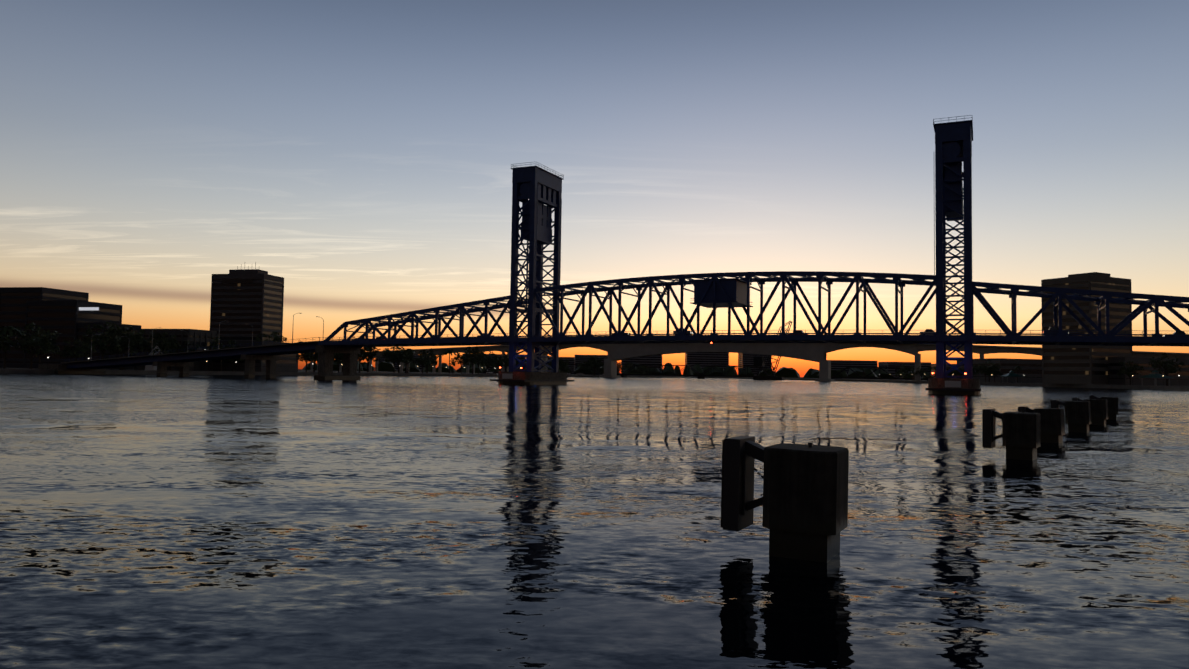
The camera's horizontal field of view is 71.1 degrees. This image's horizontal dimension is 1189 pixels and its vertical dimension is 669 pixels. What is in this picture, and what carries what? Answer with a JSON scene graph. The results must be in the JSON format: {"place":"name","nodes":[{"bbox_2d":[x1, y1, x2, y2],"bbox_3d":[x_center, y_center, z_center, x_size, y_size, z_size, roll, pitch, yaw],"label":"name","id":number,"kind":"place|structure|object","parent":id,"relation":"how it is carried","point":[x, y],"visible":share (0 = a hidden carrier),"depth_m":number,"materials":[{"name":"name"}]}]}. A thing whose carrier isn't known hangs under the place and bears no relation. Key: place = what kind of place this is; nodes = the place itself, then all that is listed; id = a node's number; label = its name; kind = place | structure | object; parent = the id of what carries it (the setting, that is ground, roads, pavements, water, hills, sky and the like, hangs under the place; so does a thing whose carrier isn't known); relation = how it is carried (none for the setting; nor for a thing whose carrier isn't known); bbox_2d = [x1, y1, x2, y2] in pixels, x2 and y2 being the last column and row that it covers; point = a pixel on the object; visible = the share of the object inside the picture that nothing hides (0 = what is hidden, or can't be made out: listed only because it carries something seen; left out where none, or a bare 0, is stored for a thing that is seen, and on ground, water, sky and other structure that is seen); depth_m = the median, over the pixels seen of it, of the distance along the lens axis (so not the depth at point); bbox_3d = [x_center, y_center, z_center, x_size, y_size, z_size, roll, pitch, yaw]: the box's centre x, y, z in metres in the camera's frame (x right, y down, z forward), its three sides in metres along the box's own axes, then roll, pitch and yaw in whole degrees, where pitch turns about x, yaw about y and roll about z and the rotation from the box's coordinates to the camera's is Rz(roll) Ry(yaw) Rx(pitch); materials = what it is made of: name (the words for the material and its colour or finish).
{"place":"outdoors","nodes":[
{"label":"outdoors","id":0,"kind":"place"},
{"bbox_2d":[0,368,694,377],"bbox_3d":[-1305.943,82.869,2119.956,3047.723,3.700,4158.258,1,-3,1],"label":"bank ground","id":1,"kind":"structure","parent":0,"point":[136,372],"depth_m":425.68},
{"bbox_2d":[9,322,60,368],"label":"tree","id":2,"kind":"object","parent":1,"relation":"on","point":[25,336],"visible":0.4,"depth_m":338.10,"materials":[{"name":"green plant"}]},
{"bbox_2d":[23,330,61,363],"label":"tree","id":3,"kind":"object","parent":1,"relation":"on","point":[33,342],"visible":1,"depth_m":325.64,"materials":[{"name":"green plant"}]},
{"bbox_2d":[0,287,88,367],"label":"office","id":4,"kind":"structure","parent":1,"relation":"on","point":[13,306],"depth_m":425.95,"materials":[{"name":"black glass"}]},
{"bbox_2d":[23,300,121,367],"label":"office","id":5,"kind":"structure","parent":1,"relation":"on","point":[63,317],"depth_m":418.03,"materials":[{"name":"black glass"}]},
{"bbox_2d":[79,307,98,309],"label":"office sign","id":6,"kind":"object","parent":5,"relation":"attached to","point":[88,308],"visible":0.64,"depth_m":415.21,"materials":[{"name":"white plastic"}]},
{"bbox_2d":[81,322,126,358],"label":"tree","id":7,"kind":"object","parent":1,"relation":"on","point":[109,334],"visible":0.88,"depth_m":354.14,"materials":[{"name":"green plant"}]},
{"bbox_2d":[76,322,140,369],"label":"building","id":8,"kind":"structure","parent":1,"relation":"on","point":[81,330],"depth_m":414.55,"materials":[{"name":"grey glass"}]},
{"bbox_2d":[100,327,143,369],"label":"tree","id":9,"kind":"object","parent":1,"relation":"on","point":[130,343],"visible":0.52,"depth_m":363.30,"materials":[{"name":"green plant"}]},
{"bbox_2d":[104,325,147,369],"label":"tree","id":10,"kind":"object","parent":1,"relation":"on","point":[144,345],"visible":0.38,"depth_m":374.51,"materials":[{"name":"green plant"}]},
{"bbox_2d":[145,345,159,369],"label":"white marquee","id":11,"kind":"object","parent":1,"relation":"on","point":[149,367],"visible":0.38,"depth_m":372.82,"materials":[{"name":"white fabric"}]},
{"bbox_2d":[146,339,174,354],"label":"tree","id":12,"kind":"object","parent":1,"relation":"on","point":[162,346],"visible":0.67,"depth_m":377.75,"materials":[{"name":"green plant"}]},
{"bbox_2d":[144,330,178,353],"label":"tree","id":13,"kind":"object","parent":1,"relation":"on","point":[157,337],"visible":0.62,"depth_m":387.24,"materials":[{"name":"green plant"}]},
{"bbox_2d":[134,329,217,370],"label":"block","id":14,"kind":"structure","parent":1,"relation":"on","point":[200,338],"depth_m":407.36,"materials":[{"name":"black glass"}]},
{"bbox_2d":[210,263,283,341],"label":"office building","id":15,"kind":"structure","parent":1,"relation":"on","point":[242,300],"depth_m":442.16,"materials":[{"name":"brown concrete"}]},
{"bbox_2d":[213,341,297,371],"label":"building","id":16,"kind":"structure","parent":1,"relation":"on","point":[287,363],"depth_m":417.87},
{"bbox_2d":[255,331,286,341],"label":"tree","id":17,"kind":"object","parent":1,"relation":"on","point":[276,338],"visible":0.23,"depth_m":433.36,"materials":[{"name":"green plant"}]},
{"bbox_2d":[298,352,317,371],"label":"tree","id":18,"kind":"object","parent":1,"relation":"on","point":[305,358],"visible":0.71,"depth_m":456.10,"materials":[{"name":"green plant"}]},
{"bbox_2d":[309,352,317,361],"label":"tree","id":19,"kind":"object","parent":1,"relation":"on","point":[314,358],"visible":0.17,"depth_m":460.68,"materials":[{"name":"green plant"}]},
{"bbox_2d":[333,353,342,372],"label":"tree","id":20,"kind":"object","parent":1,"relation":"on","point":[338,360],"visible":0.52,"depth_m":476.95,"materials":[{"name":"green plant"}]},
{"bbox_2d":[352,336,374,372],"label":"tree","id":21,"kind":"object","parent":1,"relation":"on","point":[362,355],"visible":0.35,"depth_m":509.88,"materials":[{"name":"green plant"}]},
{"bbox_2d":[357,347,381,372],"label":"tree","id":22,"kind":"object","parent":1,"relation":"on","point":[368,357],"visible":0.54,"depth_m":518.72,"materials":[{"name":"green plant"}]},
{"bbox_2d":[382,347,408,372],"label":"tree","id":23,"kind":"object","parent":1,"relation":"on","point":[388,354],"visible":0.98,"depth_m":519.98,"materials":[{"name":"green plant"}]},
{"bbox_2d":[385,347,412,372],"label":"tree","id":24,"kind":"object","parent":1,"relation":"on","point":[400,359],"visible":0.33,"depth_m":529.76,"materials":[{"name":"green plant"}]},
{"bbox_2d":[401,348,414,372],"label":"tree","id":25,"kind":"object","parent":1,"relation":"on","point":[411,358],"visible":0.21,"depth_m":546.75,"materials":[{"name":"green plant"}]},
{"bbox_2d":[403,348,415,372],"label":"tree","id":26,"kind":"object","parent":1,"relation":"on","point":[411,350],"visible":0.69,"depth_m":536.95,"materials":[{"name":"green plant"}]},
{"bbox_2d":[414,353,433,372],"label":"tree","id":27,"kind":"object","parent":1,"relation":"on","point":[423,360],"visible":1,"depth_m":557.74,"materials":[{"name":"green plant"}]},
{"bbox_2d":[416,348,438,372],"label":"tree","id":28,"kind":"object","parent":1,"relation":"on","point":[430,352],"visible":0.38,"depth_m":577.96,"materials":[{"name":"green plant"}]},
{"bbox_2d":[417,355,437,372],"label":"tree","id":29,"kind":"object","parent":1,"relation":"on","point":[435,362],"visible":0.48,"depth_m":566.72,"materials":[{"name":"green plant"}]},
{"bbox_2d":[441,349,455,373],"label":"tree","id":30,"kind":"object","parent":1,"relation":"on","point":[450,351],"visible":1,"depth_m":594.48,"materials":[{"name":"green plant"}]},
{"bbox_2d":[450,351,471,373],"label":"tree","id":31,"kind":"object","parent":1,"relation":"on","point":[464,359],"visible":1,"depth_m":599.02,"materials":[{"name":"green plant"}]},
{"bbox_2d":[464,345,483,373],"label":"tree","id":32,"kind":"object","parent":1,"relation":"on","point":[475,349],"visible":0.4,"depth_m":621.18,"materials":[{"name":"green plant"}]},
{"bbox_2d":[470,350,487,373],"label":"tree","id":33,"kind":"object","parent":1,"relation":"on","point":[477,360],"visible":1,"depth_m":607.55,"materials":[{"name":"green plant"}]},
{"bbox_2d":[482,356,493,371],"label":"tree","id":34,"kind":"object","parent":1,"relation":"on","point":[486,366],"visible":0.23,"depth_m":644.20,"materials":[{"name":"green plant"}]},
{"bbox_2d":[480,350,498,371],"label":"tree","id":35,"kind":"object","parent":1,"relation":"on","point":[494,359],"visible":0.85,"depth_m":628.77,"materials":[{"name":"green plant"}]},
{"bbox_2d":[492,357,505,373],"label":"tree","id":36,"kind":"object","parent":1,"relation":"on","point":[500,363],"visible":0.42,"depth_m":664.22,"materials":[{"name":"green plant"}]},
{"bbox_2d":[497,353,508,371],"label":"tree","id":37,"kind":"object","parent":1,"relation":"on","point":[506,362],"visible":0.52,"depth_m":678.49,"materials":[{"name":"green plant"}]},
{"bbox_2d":[617,361,623,375],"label":"tree","id":38,"kind":"object","parent":1,"relation":"on","point":[619,364],"visible":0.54,"depth_m":871.47,"materials":[{"name":"green plant"}]},
{"bbox_2d":[62,115,1188,378],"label":"lift bridge","id":39,"kind":"structure","parent":1,"relation":"on","point":[538,187],"depth_m":211.15,"materials":[{"name":"metal"}]},
{"bbox_2d":[90,313,323,359],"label":"street lamps","id":40,"kind":"object","parent":39,"relation":"on","point":[219,332],"visible":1,"depth_m":294.43,"materials":[{"name":"grey metal"}]},
{"bbox_2d":[61,337,528,363],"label":"bridge approach ramp","id":41,"kind":"structure","parent":39,"relation":"on","point":[194,352],"depth_m":285.97,"materials":[{"name":"concrete"}]},
{"bbox_2d":[788,330,807,334],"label":"car","id":42,"kind":"object","parent":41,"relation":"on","point":[798,331],"visible":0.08,"depth_m":211.21,"materials":[{"name":"red paint"}]},
{"bbox_2d":[920,329,935,332],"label":"car","id":43,"kind":"object","parent":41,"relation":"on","point":[928,331],"visible":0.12,"depth_m":192.34,"materials":[{"name":"grey paint"}]},
{"bbox_2d":[499,342,966,387],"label":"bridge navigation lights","id":44,"kind":"object","parent":39,"relation":"on","point":[947,383],"visible":1,"depth_m":178.69,"materials":[{"name":"metal"}]},
{"bbox_2d":[1043,327,1068,335],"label":"car","id":45,"kind":"object","parent":39,"relation":"on","point":[1053,328],"visible":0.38,"depth_m":178.94,"materials":[{"name":"black paint"}]},
{"bbox_2d":[462,354,525,369],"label":"building","id":46,"kind":"structure","parent":0,"point":[521,358],"depth_m":1683.90,"materials":[{"name":"grey glass"}]},
{"bbox_2d":[526,357,574,372],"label":"building","id":47,"kind":"structure","parent":0,"point":[571,361],"depth_m":1631.04,"materials":[{"name":"grey glass"}]},
{"bbox_2d":[574,355,607,369],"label":"building","id":48,"kind":"structure","parent":0,"point":[580,358],"depth_m":1878.55,"materials":[{"name":"grey glass"}]},
{"bbox_2d":[0,374,1188,668],"bbox_3d":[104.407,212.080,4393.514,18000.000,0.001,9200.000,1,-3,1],"label":"river water","id":49,"kind":"structure","parent":0,"point":[298,522],"depth_m":17.60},
{"bbox_2d":[38,345,980,394],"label":"street bridge piers","id":50,"kind":"structure","parent":49,"relation":"in","point":[350,355],"depth_m":263.91,"materials":[{"name":"grey concrete"}]},
{"bbox_2d":[310,343,1188,381],"bbox_3d":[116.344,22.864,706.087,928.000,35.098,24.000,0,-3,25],"label":"bridge","id":51,"kind":"structure","parent":49,"relation":"in","point":[816,352],"depth_m":690.92,"materials":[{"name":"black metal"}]},
{"bbox_2d":[721,436,848,562],"bbox_3d":[3.577,4.060,15.802,2.183,4.080,1.346,0,-3,28],"label":"mooring dolphin","id":52,"kind":"object","parent":49,"relation":"in","point":[803,500],"visible":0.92,"depth_m":15.21,"materials":[{"name":"concrete"}]},
{"bbox_2d":[982,409,1040,459],"bbox_3d":[17.769,5.175,35.500,2.086,3.898,1.286,0,-2,38],"label":"mooring dolphin","id":53,"kind":"object","parent":49,"relation":"in","point":[1020,435],"visible":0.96,"depth_m":34.94,"materials":[{"name":"concrete"}]},
{"bbox_2d":[1018,406,1064,442],"bbox_3d":[24.335,5.878,45.252,2.084,3.896,1.286,-3,-5,40],"label":"mooring dolphin","id":54,"kind":"object","parent":49,"relation":"in","point":[1052,425],"visible":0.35,"depth_m":44.55,"materials":[{"name":"concrete"}]},
{"bbox_2d":[1050,399,1090,432],"bbox_3d":[31.425,6.330,54.823,2.172,4.059,1.340,-3,-4,38],"label":"mooring dolphin","id":55,"kind":"object","parent":49,"relation":"in","point":[1077,416],"visible":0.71,"depth_m":54.17,"materials":[{"name":"concrete"}]},
{"bbox_2d":[1072,398,1107,424],"bbox_3d":[38.263,7.004,64.208,2.258,4.221,1.393,-3,-5,39],"label":"mooring dolphin","id":56,"kind":"object","parent":49,"relation":"in","point":[1099,411],"visible":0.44,"depth_m":63.41,"materials":[{"name":"concrete"}]},
{"bbox_2d":[1089,395,1118,419],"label":"mooring dolphin","id":57,"kind":"object","parent":49,"relation":"in","point":[1113,404],"visible":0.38,"depth_m":72.98,"materials":[{"name":"concrete"}]},
{"bbox_2d":[0,0,1188,376],"label":"sky","id":58,"kind":"structure","parent":0,"point":[360,154],"materials":[{"name":"blue"}]},
{"bbox_2d":[621,355,661,371],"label":"building","id":59,"kind":"structure","parent":0,"point":[652,360],"depth_m":1476.81,"materials":[{"name":"grey glass"}]},
{"bbox_2d":[685,352,728,368],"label":"building","id":60,"kind":"structure","parent":0,"point":[705,359],"depth_m":1525.09,"materials":[{"name":"grey glass"}]},
{"bbox_2d":[298,369,1188,390],"bbox_3d":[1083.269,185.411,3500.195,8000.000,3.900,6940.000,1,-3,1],"label":"seawall","id":61,"kind":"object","parent":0,"point":[1168,387],"depth_m":464.82,"materials":[{"name":"black concrete"}]},
{"bbox_2d":[375,355,431,371],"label":"building","id":62,"kind":"structure","parent":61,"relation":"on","point":[382,359],"depth_m":1790.16,"materials":[{"name":"grey glass"}]},
{"bbox_2d":[47,357,1179,382],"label":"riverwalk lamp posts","id":63,"kind":"object","parent":61,"relation":"on","point":[464,367],"visible":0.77,"depth_m":401.23,"materials":[{"name":"metal"}]},
{"bbox_2d":[302,360,948,378],"bbox_3d":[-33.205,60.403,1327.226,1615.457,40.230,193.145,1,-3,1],"label":"trees","id":64,"kind":"object","parent":61,"relation":"on","point":[785,372],"visible":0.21,"depth_m":1323.61,"materials":[{"name":"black plant"}]},
{"bbox_2d":[483,321,946,380],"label":"buildings","id":65,"kind":"structure","parent":61,"relation":"on","point":[759,361],"depth_m":760.35,"materials":[{"name":"black"}]},
{"bbox_2d":[896,363,913,379],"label":"tree","id":66,"kind":"object","parent":61,"relation":"on","point":[903,369],"visible":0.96,"depth_m":658.54,"materials":[{"name":"green plant"}]},
{"bbox_2d":[913,366,925,375],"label":"tree","id":67,"kind":"object","parent":61,"relation":"on","point":[920,371],"visible":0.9,"depth_m":635.50,"materials":[{"name":"green plant"}]},
{"bbox_2d":[952,368,963,378],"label":"tree","id":68,"kind":"object","parent":61,"relation":"on","point":[957,373],"visible":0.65,"depth_m":553.35,"materials":[{"name":"green plant"}]},
{"bbox_2d":[977,359,1000,381],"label":"tree","id":69,"kind":"object","parent":61,"relation":"on","point":[984,368],"visible":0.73,"depth_m":515.06,"materials":[{"name":"green plant"}]},
{"bbox_2d":[985,366,1002,381],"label":"tree","id":70,"kind":"object","parent":61,"relation":"on","point":[994,372],"visible":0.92,"depth_m":512.28,"materials":[{"name":"green plant"}]},
{"bbox_2d":[957,358,1041,382],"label":"building","id":71,"kind":"structure","parent":61,"relation":"on","point":[1031,372],"depth_m":571.31,"materials":[{"name":"black glass"}]},
{"bbox_2d":[1001,371,1023,382],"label":"gazebo","id":72,"kind":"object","parent":61,"relation":"on","point":[1011,374],"depth_m":490.86,"materials":[{"name":"grey"}]},
{"bbox_2d":[1041,272,1131,384],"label":"office tower","id":73,"kind":"structure","parent":61,"relation":"on","point":[1074,364],"depth_m":435.66,"materials":[{"name":"brown glass"}]},
{"bbox_2d":[1108,357,1188,385],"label":"building","id":74,"kind":"structure","parent":61,"relation":"on","point":[1114,366],"depth_m":431.79,"materials":[{"name":"black glass"}]},
{"bbox_2d":[1138,370,1171,385],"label":"pavilion","id":75,"kind":"structure","parent":61,"relation":"on","point":[1155,374],"depth_m":391.17,"materials":[{"name":"grey"}]},
{"bbox_2d":[1148,352,1184,385],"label":"tree","id":76,"kind":"object","parent":61,"relation":"on","point":[1165,365],"visible":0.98,"depth_m":403.38,"materials":[{"name":"green plant"}]},
{"bbox_2d":[738,353,770,375],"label":"building","id":77,"kind":"structure","parent":0,"point":[745,359],"depth_m":1671.59,"materials":[{"name":"black glass"}]},
{"bbox_2d":[831,360,877,373],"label":"building","id":78,"kind":"structure","parent":0,"point":[838,364],"depth_m":1567.99,"materials":[{"name":"black glass"}]},
{"bbox_2d":[878,362,930,377],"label":"building","id":79,"kind":"structure","parent":0,"point":[925,365],"depth_m":1466.38,"materials":[{"name":"black glass"}]},
{"bbox_2d":[931,364,956,378],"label":"building","id":80,"kind":"structure","parent":0,"point":[933,365],"depth_m":1682.96,"materials":[{"name":"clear glass"}]}
]}

